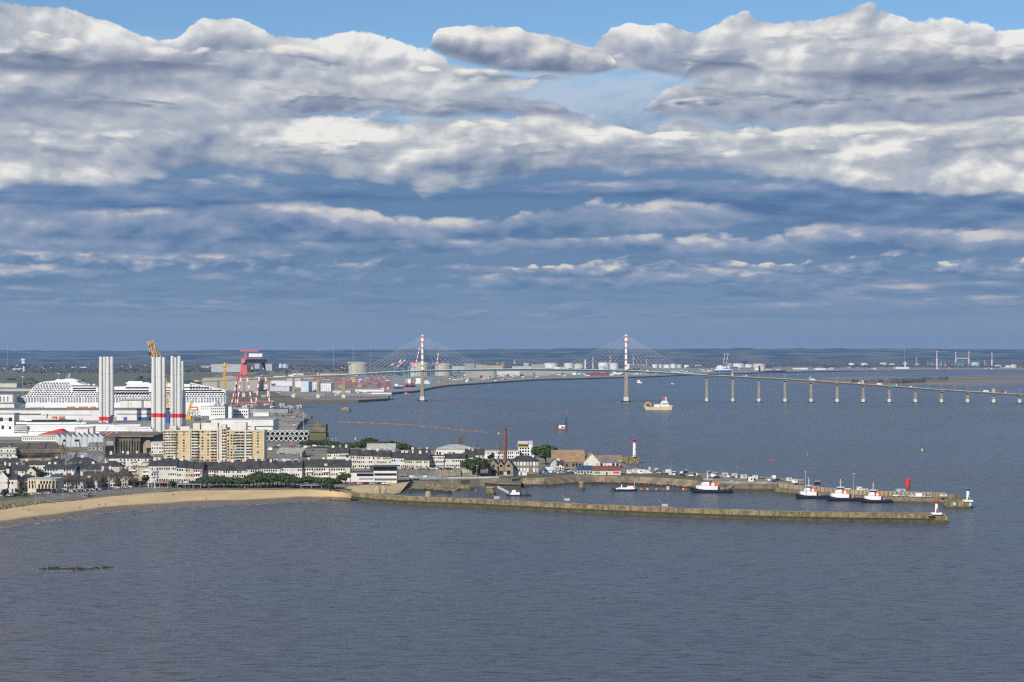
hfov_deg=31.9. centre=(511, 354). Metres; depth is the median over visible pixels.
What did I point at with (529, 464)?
stone house
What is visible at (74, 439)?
factory hall
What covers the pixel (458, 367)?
factory building
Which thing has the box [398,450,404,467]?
terraced house
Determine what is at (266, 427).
shed
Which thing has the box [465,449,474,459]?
terraced house
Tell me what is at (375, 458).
terraced house
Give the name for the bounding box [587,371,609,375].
ship
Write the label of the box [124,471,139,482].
bare tree
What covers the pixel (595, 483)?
shore rocks
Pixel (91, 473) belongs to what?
terraced house
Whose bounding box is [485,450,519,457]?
warehouse
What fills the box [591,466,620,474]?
boat shed
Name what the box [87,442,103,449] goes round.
shed
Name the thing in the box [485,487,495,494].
mooring tower
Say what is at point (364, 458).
terraced house
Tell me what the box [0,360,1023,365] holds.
hills
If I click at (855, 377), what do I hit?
sand spit
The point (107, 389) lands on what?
tower section
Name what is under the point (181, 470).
terraced house
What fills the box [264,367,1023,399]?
port ground
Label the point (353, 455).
terraced house
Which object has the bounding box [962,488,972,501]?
lighthouse
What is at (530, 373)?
factory building
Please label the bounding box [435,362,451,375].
storage tank
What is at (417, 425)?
floating boom
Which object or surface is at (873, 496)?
tugboat
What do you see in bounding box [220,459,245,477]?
terraced house
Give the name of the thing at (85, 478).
bare tree
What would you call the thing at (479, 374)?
factory building
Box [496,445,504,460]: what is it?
bare tree
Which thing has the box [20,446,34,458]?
bare tree
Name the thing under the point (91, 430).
shipyard kiosk
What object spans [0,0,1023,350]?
sky
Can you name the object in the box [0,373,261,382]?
green meadow
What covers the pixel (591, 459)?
warehouse
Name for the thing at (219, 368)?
hangar
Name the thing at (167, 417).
blue door frame
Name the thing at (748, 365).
storage tank
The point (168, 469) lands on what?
terraced house
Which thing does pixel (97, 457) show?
dock water
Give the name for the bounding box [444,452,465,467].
terraced house
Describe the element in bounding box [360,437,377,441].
umbrella pine
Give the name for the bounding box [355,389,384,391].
port shed
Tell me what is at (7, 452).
apartment building
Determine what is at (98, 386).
tower crane
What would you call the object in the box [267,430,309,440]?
building
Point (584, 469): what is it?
boat shed
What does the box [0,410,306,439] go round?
yard ground
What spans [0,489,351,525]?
beach sand
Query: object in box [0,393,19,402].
shipyard hall
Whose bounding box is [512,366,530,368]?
factory building
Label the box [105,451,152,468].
apartment building
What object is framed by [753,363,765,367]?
storage tank
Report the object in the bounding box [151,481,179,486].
beach cafe
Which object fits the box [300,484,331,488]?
beach cafe
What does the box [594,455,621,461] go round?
warehouse
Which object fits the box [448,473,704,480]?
quay wall
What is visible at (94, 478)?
bare tree
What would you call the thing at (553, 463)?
house
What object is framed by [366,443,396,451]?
warehouse
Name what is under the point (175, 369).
tower section
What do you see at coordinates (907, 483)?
red beacon
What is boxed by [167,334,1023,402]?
cable stayed bridge
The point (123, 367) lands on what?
woods
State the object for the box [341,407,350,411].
mooring island
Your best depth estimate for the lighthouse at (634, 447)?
1498.04 m
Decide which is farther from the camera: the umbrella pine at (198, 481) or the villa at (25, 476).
the umbrella pine at (198, 481)
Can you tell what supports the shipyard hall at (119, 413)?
on the yard ground at (284, 424)
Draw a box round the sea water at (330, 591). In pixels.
[0,371,1023,681]
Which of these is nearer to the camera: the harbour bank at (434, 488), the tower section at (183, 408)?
the harbour bank at (434, 488)
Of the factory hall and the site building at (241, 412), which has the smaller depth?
the factory hall
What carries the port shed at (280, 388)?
on the port ground at (311, 395)
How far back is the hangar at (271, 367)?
9744.00 m
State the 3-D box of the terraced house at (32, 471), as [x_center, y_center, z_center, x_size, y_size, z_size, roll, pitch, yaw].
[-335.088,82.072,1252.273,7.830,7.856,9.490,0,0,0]
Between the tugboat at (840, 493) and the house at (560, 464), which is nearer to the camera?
the tugboat at (840, 493)
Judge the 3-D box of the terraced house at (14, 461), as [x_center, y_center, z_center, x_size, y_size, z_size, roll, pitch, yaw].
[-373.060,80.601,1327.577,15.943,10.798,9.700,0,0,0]
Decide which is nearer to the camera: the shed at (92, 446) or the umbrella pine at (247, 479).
the umbrella pine at (247, 479)
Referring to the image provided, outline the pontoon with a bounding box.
[610,483,744,490]
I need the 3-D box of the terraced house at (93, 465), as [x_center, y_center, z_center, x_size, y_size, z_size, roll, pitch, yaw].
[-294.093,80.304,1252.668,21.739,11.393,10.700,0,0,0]
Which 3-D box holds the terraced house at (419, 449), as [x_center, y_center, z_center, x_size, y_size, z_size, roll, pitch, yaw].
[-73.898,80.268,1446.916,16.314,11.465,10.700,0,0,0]
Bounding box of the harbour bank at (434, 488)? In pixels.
[404,485,457,491]
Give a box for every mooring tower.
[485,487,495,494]
[578,482,584,489]
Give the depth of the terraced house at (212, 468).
1210.65 m
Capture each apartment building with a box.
[0,445,19,457]
[44,462,77,476]
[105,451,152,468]
[126,463,147,480]
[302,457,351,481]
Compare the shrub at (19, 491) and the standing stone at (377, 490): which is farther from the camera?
the standing stone at (377, 490)
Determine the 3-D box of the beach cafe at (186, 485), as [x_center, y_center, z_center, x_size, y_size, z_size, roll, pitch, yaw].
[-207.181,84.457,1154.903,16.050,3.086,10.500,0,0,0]
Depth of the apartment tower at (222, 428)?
1432.73 m
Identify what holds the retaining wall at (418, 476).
on the town ground at (320, 452)
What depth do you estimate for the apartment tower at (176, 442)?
1450.60 m
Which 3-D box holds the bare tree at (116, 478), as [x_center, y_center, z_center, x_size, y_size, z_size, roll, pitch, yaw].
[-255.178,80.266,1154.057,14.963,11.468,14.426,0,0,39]
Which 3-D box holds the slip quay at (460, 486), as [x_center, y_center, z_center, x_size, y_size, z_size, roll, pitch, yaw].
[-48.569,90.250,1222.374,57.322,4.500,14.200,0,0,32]
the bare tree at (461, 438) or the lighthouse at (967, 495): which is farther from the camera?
the bare tree at (461, 438)
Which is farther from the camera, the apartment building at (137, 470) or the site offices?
the site offices
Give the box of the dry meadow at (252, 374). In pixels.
[212,369,383,377]
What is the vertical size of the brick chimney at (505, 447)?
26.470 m
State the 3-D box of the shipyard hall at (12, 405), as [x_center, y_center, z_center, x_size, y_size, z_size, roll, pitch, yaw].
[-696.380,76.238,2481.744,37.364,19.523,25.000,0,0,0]
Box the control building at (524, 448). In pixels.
[517,440,533,456]
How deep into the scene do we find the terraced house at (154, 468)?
1204.00 m
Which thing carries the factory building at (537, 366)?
on the port ground at (311, 395)
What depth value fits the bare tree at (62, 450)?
1400.75 m
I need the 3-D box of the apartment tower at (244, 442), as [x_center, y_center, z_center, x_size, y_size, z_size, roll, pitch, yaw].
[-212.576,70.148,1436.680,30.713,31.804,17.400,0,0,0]
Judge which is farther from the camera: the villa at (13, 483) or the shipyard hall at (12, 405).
the shipyard hall at (12, 405)
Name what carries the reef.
in the sea water at (330, 591)
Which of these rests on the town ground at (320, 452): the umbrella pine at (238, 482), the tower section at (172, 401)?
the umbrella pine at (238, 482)
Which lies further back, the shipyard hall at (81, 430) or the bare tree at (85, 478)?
the shipyard hall at (81, 430)
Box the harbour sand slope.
[337,481,408,494]
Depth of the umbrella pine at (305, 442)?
1646.67 m
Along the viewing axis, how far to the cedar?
1220.89 m
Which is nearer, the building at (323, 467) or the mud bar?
the building at (323, 467)
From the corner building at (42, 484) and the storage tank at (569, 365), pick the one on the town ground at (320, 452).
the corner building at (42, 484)
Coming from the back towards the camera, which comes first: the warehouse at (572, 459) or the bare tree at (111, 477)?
the warehouse at (572, 459)
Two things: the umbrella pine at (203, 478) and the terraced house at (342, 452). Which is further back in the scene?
the terraced house at (342, 452)
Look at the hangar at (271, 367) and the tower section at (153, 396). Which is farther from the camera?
the hangar at (271, 367)
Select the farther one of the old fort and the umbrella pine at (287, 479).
the old fort
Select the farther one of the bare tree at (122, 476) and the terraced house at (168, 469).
the terraced house at (168, 469)
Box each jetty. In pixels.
[308,483,948,522]
[773,483,972,507]
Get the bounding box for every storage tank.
[348,362,368,373]
[410,362,429,376]
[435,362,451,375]
[544,362,558,368]
[564,363,573,368]
[574,363,583,368]
[598,362,609,368]
[611,363,618,368]
[732,363,743,367]
[745,364,752,367]
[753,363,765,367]
[971,362,979,365]
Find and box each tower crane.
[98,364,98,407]
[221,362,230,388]
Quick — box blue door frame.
[166,412,169,422]
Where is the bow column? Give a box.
[224,392,228,417]
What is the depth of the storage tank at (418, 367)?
7155.11 m
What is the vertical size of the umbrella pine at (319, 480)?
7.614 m
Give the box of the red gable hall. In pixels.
[38,428,74,435]
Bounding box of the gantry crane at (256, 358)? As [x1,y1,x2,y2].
[234,350,270,406]
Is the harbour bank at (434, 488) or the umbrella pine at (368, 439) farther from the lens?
the umbrella pine at (368, 439)
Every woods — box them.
[0,362,1023,371]
[392,364,1023,370]
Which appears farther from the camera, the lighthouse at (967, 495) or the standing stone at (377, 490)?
the standing stone at (377, 490)
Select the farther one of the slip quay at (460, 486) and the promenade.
the slip quay at (460, 486)
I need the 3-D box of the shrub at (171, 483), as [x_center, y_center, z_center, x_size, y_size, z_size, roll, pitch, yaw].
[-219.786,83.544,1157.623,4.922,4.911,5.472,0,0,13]
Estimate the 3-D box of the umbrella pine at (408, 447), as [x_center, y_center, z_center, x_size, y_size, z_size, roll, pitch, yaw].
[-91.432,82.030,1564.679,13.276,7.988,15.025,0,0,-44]
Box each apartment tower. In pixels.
[163,425,190,460]
[190,423,218,461]
[218,424,229,461]
[226,422,266,460]
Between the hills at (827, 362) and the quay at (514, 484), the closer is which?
the quay at (514, 484)
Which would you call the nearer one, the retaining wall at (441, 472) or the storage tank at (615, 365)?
the retaining wall at (441, 472)
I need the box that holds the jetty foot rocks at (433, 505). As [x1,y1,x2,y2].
[329,499,510,509]
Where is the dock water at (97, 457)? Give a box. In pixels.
[61,452,153,462]
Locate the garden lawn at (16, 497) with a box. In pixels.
[0,494,45,500]
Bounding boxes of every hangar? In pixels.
[0,383,22,386]
[0,388,31,390]
[202,378,263,390]
[211,364,248,371]
[255,364,275,370]
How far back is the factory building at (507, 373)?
7364.85 m
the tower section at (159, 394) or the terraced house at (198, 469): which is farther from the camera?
the tower section at (159, 394)
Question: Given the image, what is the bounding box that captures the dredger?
[643,397,672,409]
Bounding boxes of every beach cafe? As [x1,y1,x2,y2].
[81,492,91,496]
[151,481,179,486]
[177,483,202,488]
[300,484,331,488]
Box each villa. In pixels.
[0,469,11,491]
[7,470,21,491]
[21,474,33,490]
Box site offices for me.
[21,436,55,440]
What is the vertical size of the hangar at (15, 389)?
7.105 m
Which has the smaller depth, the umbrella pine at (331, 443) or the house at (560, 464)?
the house at (560, 464)
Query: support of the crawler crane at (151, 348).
on the yard ground at (284, 424)
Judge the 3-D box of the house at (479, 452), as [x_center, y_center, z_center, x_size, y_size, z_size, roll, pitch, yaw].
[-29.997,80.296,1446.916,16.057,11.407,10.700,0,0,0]
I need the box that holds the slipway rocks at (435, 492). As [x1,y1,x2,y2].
[401,488,452,494]
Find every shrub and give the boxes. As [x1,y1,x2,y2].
[0,489,8,496]
[14,489,22,496]
[141,476,149,481]
[168,480,174,487]
[341,473,351,483]
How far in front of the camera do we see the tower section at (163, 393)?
1987.96 m
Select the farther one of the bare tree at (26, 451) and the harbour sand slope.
the bare tree at (26, 451)
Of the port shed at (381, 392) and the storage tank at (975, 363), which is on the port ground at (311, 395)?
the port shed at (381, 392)
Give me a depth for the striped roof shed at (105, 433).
1851.64 m
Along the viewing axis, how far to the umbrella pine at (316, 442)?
1646.49 m
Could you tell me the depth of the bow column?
2207.17 m
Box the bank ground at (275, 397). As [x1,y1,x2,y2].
[0,366,1023,402]
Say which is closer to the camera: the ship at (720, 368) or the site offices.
the site offices
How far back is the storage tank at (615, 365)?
10805.13 m
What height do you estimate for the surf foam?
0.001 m
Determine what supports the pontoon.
on the sea water at (330, 591)
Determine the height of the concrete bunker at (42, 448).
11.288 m
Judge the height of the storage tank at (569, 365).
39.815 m
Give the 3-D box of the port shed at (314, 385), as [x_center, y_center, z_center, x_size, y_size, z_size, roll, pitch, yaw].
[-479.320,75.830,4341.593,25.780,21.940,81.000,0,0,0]
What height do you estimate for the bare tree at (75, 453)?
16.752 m
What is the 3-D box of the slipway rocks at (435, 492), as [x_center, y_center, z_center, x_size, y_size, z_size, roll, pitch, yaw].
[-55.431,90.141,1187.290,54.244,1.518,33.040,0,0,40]
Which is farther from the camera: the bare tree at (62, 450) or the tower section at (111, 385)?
the tower section at (111, 385)
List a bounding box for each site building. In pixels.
[209,405,233,419]
[234,407,250,417]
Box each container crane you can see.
[389,359,404,386]
[407,348,419,379]
[429,352,438,381]
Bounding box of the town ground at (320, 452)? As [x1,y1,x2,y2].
[0,409,796,507]
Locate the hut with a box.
[748,476,753,481]
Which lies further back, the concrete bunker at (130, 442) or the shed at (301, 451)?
the concrete bunker at (130, 442)
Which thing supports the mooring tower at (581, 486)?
in the sea water at (330, 591)
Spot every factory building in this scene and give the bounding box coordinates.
[452,366,464,371]
[465,363,474,372]
[466,371,496,377]
[476,365,485,368]
[486,365,502,368]
[497,371,519,375]
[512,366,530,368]
[520,371,548,375]
[531,364,544,368]
[549,371,575,373]
[629,364,646,369]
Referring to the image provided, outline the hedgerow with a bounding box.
[4,368,456,385]
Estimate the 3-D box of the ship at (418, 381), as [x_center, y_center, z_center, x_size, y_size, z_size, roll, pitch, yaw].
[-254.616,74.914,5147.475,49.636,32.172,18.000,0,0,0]
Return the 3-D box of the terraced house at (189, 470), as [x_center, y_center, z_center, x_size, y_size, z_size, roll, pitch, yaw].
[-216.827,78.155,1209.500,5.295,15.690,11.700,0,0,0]
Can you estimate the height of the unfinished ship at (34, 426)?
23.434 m
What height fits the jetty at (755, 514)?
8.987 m
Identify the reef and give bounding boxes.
[39,565,113,570]
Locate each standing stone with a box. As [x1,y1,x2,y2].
[375,486,380,493]
[425,491,430,496]
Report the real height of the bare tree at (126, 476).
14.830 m
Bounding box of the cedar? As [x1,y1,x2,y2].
[35,468,48,476]
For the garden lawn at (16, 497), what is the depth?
1078.92 m
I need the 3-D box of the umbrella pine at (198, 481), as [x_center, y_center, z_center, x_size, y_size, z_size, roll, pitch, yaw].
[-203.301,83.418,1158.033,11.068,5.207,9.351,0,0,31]
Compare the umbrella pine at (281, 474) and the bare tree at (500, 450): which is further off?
the bare tree at (500, 450)
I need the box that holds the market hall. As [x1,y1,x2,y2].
[436,444,474,453]
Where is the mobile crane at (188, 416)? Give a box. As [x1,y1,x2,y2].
[186,401,192,418]
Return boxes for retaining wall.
[352,469,460,475]
[398,474,441,478]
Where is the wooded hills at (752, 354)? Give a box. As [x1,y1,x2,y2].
[0,348,1023,361]
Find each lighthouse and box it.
[633,439,635,456]
[931,499,941,514]
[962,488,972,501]
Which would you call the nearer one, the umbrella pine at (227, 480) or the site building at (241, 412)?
the umbrella pine at (227, 480)
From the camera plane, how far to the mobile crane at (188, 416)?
2383.09 m
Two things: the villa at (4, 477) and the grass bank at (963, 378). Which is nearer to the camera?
the villa at (4, 477)
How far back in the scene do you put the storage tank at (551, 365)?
11054.10 m
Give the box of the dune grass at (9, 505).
[0,500,45,509]
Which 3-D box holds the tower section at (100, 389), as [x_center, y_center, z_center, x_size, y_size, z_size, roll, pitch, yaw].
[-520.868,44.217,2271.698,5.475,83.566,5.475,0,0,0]
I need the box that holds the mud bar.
[925,382,1023,385]
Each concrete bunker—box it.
[0,442,98,462]
[104,432,162,452]
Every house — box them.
[0,456,20,465]
[0,462,10,473]
[8,463,29,476]
[21,459,49,469]
[25,466,38,476]
[50,457,64,463]
[51,472,86,489]
[67,455,96,463]
[76,461,107,473]
[82,469,100,487]
[101,466,116,486]
[106,458,124,472]
[117,466,133,485]
[148,457,161,482]
[161,456,178,480]
[176,458,186,482]
[186,459,194,482]
[193,460,204,480]
[204,460,221,476]
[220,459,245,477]
[245,457,260,475]
[259,459,281,473]
[281,459,302,477]
[327,445,337,458]
[337,445,349,458]
[346,447,358,467]
[350,465,398,482]
[358,448,372,467]
[372,448,379,464]
[379,448,391,464]
[391,450,398,464]
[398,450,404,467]
[404,451,429,467]
[410,447,430,453]
[430,453,444,467]
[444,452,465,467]
[465,447,484,457]
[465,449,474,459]
[511,455,538,473]
[550,458,556,469]
[556,458,563,469]
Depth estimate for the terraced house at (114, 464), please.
1275.74 m
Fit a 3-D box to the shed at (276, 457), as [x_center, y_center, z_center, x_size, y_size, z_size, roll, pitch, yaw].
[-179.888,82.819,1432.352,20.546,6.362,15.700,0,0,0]
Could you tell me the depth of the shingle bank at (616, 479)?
1255.33 m
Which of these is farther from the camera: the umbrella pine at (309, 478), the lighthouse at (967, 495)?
the umbrella pine at (309, 478)
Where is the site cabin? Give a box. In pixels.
[253,411,269,415]
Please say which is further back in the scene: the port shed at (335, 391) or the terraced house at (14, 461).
the port shed at (335, 391)
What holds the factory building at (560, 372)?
on the port ground at (311, 395)
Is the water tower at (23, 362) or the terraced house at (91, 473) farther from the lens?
the water tower at (23, 362)
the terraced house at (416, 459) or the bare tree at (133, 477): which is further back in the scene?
the terraced house at (416, 459)
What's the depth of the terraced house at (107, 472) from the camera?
1163.89 m
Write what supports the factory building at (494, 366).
on the port ground at (311, 395)
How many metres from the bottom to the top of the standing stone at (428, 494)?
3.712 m
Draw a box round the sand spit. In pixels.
[825,376,895,377]
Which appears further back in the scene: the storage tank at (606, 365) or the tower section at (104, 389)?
the storage tank at (606, 365)
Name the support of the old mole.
in the sea water at (330, 591)
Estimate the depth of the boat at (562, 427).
2166.01 m
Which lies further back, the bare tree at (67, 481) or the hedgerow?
the hedgerow
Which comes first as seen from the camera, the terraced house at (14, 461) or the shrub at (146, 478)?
the shrub at (146, 478)
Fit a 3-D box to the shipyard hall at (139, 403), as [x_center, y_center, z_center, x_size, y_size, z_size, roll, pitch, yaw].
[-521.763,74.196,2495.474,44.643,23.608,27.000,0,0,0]
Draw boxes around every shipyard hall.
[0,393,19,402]
[0,403,24,407]
[0,408,169,419]
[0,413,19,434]
[74,427,88,434]
[119,399,150,407]
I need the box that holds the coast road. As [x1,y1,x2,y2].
[0,482,306,494]
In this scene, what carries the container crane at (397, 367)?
on the port ground at (311, 395)
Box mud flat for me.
[779,375,1023,384]
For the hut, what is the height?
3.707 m
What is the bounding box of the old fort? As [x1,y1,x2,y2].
[308,424,328,440]
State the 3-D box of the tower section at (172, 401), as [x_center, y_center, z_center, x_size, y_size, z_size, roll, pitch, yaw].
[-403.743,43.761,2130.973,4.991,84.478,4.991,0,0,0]
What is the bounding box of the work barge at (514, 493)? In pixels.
[506,489,530,495]
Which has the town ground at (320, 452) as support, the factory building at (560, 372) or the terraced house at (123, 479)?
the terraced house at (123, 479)
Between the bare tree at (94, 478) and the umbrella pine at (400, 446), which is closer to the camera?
the bare tree at (94, 478)
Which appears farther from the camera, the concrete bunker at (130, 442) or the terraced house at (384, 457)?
the concrete bunker at (130, 442)
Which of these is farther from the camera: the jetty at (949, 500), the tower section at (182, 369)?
the tower section at (182, 369)
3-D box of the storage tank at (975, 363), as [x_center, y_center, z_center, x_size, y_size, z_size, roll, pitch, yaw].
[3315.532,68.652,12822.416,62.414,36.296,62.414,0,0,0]
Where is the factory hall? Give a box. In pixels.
[56,432,103,446]
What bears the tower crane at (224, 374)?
on the yard ground at (284, 424)
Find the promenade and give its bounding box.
[0,484,301,504]
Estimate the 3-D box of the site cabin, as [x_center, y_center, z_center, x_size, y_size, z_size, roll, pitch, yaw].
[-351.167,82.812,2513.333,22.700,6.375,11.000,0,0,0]
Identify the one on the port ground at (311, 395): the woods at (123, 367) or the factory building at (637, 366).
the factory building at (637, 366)
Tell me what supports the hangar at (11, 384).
on the bank ground at (275, 397)
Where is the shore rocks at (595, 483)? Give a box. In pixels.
[521,481,695,489]
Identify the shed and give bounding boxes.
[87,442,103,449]
[97,432,118,434]
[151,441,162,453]
[211,418,278,429]
[248,426,274,429]
[250,408,288,412]
[270,386,291,390]
[271,380,304,386]
[273,454,300,460]
[276,448,305,457]
[301,381,311,391]
[312,381,320,390]
[320,383,333,390]
[333,390,351,392]
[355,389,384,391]
[371,392,392,393]
[513,471,526,474]
[576,465,591,473]
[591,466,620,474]
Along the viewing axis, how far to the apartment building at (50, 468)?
1241.98 m
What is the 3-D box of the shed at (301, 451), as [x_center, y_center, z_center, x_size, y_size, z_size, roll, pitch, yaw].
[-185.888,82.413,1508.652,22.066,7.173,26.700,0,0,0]
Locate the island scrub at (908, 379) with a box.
[851,376,947,382]
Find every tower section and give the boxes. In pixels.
[99,357,102,422]
[103,357,105,421]
[106,357,109,422]
[110,357,113,416]
[151,357,155,431]
[156,357,157,430]
[158,357,161,431]
[162,357,165,431]
[170,356,174,425]
[174,357,176,424]
[177,356,181,426]
[181,361,183,389]
[182,390,185,425]
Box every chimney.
[503,429,506,461]
[936,350,937,365]
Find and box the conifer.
[487,453,494,460]
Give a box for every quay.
[425,483,470,489]
[484,481,520,487]
[712,481,776,491]
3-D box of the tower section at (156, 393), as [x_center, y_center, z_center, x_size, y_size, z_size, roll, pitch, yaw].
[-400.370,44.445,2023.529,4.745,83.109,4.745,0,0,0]
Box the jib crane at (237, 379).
[231,374,239,404]
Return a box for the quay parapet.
[409,476,498,479]
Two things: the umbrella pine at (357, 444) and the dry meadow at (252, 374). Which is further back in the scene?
the dry meadow at (252, 374)
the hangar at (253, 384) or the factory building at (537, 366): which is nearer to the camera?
the hangar at (253, 384)
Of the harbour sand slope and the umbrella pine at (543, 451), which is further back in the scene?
the umbrella pine at (543, 451)
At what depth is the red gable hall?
1823.84 m
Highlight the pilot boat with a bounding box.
[612,484,636,490]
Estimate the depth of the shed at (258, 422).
1973.77 m
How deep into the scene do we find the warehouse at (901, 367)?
11047.27 m
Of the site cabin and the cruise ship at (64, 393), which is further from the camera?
the cruise ship at (64, 393)
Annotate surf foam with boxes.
[0,500,345,571]
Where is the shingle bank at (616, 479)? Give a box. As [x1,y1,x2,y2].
[519,476,701,486]
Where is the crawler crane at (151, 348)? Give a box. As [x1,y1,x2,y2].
[147,340,169,407]
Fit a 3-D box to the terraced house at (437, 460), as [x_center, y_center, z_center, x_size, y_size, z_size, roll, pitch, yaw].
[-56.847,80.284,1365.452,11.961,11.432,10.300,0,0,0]
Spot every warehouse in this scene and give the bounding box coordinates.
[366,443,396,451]
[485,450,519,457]
[551,450,584,468]
[583,452,600,465]
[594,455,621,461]
[599,457,619,465]
[894,367,908,368]
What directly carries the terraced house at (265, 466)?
on the town ground at (320, 452)
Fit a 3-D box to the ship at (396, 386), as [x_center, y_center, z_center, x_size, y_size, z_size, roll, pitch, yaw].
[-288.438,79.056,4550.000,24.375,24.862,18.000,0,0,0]
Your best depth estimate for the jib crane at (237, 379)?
3047.26 m
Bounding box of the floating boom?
[338,421,487,432]
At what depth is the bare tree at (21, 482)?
1124.61 m
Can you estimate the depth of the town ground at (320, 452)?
1245.46 m
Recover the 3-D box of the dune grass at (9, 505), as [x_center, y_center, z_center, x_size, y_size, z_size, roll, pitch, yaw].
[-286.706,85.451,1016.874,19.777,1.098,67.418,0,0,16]
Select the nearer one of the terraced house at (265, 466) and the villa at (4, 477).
the villa at (4, 477)
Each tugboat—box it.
[690,471,732,492]
[795,478,825,498]
[826,479,859,500]
[860,483,891,502]
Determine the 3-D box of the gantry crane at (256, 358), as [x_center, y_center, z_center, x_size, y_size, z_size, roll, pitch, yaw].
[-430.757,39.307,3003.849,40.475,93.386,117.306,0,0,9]
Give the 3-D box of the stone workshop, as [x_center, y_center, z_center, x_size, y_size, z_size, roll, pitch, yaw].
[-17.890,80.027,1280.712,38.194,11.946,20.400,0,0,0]
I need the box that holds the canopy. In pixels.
[398,475,436,480]
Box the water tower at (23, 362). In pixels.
[21,359,26,371]
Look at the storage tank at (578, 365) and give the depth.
10571.51 m
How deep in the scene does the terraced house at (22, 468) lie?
1248.93 m
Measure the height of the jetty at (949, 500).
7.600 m
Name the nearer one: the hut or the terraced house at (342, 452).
the hut
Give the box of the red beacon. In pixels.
[905,477,909,487]
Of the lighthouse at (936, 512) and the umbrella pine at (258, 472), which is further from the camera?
the umbrella pine at (258, 472)
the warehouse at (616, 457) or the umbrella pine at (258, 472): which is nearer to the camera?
the umbrella pine at (258, 472)
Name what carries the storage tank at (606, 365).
on the port ground at (311, 395)
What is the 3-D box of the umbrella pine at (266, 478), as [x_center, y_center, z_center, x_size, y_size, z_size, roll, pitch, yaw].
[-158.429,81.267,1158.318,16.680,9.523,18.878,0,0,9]
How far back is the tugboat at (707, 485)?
1179.52 m
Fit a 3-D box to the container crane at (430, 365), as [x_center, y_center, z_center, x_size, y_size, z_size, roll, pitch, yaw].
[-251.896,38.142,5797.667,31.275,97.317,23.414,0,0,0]
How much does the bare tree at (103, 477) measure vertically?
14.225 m
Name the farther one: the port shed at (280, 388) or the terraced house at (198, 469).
the port shed at (280, 388)
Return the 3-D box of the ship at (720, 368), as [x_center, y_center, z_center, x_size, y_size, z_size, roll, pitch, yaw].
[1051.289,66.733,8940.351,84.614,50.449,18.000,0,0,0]
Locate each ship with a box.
[0,414,154,436]
[18,373,229,415]
[393,382,402,388]
[405,379,414,386]
[415,378,431,384]
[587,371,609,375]
[714,365,730,371]
[758,366,785,371]
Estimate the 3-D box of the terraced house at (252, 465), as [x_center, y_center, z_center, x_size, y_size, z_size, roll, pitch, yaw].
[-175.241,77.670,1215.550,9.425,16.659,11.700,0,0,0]
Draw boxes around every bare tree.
[19,473,27,488]
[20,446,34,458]
[56,440,69,456]
[64,473,76,485]
[69,445,82,456]
[79,471,93,484]
[85,470,104,487]
[96,469,110,486]
[104,471,120,486]
[107,472,121,485]
[110,467,127,485]
[120,468,138,485]
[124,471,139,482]
[452,431,469,445]
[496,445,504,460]
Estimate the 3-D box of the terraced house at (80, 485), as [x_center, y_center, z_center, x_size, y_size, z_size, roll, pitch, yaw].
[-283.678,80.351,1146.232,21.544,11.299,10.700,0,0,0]
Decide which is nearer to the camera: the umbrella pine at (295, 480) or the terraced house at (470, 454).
the umbrella pine at (295, 480)
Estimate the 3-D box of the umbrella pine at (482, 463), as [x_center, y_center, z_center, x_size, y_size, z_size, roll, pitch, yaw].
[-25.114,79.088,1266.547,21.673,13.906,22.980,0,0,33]
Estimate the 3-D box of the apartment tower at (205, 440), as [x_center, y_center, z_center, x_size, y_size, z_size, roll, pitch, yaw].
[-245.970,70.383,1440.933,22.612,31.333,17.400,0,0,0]
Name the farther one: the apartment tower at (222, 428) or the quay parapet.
the apartment tower at (222, 428)
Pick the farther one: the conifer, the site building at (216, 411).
the site building at (216, 411)
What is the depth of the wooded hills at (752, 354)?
20176.49 m
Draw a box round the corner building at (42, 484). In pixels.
[27,477,63,492]
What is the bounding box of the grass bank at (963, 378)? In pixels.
[854,377,1001,382]
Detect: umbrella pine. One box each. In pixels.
[190,480,203,483]
[196,476,210,486]
[203,477,220,487]
[216,477,234,487]
[231,479,242,487]
[239,476,257,487]
[250,471,268,485]
[253,473,277,487]
[270,472,289,486]
[278,475,292,487]
[290,476,302,487]
[299,440,311,444]
[301,475,314,482]
[310,440,322,447]
[315,477,335,488]
[323,478,342,488]
[328,441,340,445]
[349,442,366,447]
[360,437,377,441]
[396,443,409,451]
[400,444,414,449]
[462,457,490,475]
[531,444,558,464]
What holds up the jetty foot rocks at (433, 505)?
in the sea water at (330, 591)
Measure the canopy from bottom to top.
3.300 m
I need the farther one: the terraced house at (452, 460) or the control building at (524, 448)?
the control building at (524, 448)
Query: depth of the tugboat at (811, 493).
1132.92 m
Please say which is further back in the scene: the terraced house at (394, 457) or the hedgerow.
the hedgerow
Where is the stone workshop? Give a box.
[460,458,513,475]
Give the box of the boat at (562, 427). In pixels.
[554,417,567,429]
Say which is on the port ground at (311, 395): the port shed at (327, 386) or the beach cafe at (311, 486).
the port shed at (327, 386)
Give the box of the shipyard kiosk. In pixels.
[88,426,95,434]
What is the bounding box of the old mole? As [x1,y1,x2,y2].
[621,456,638,463]
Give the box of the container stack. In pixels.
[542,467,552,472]
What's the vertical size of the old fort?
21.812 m
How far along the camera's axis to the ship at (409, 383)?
4799.55 m

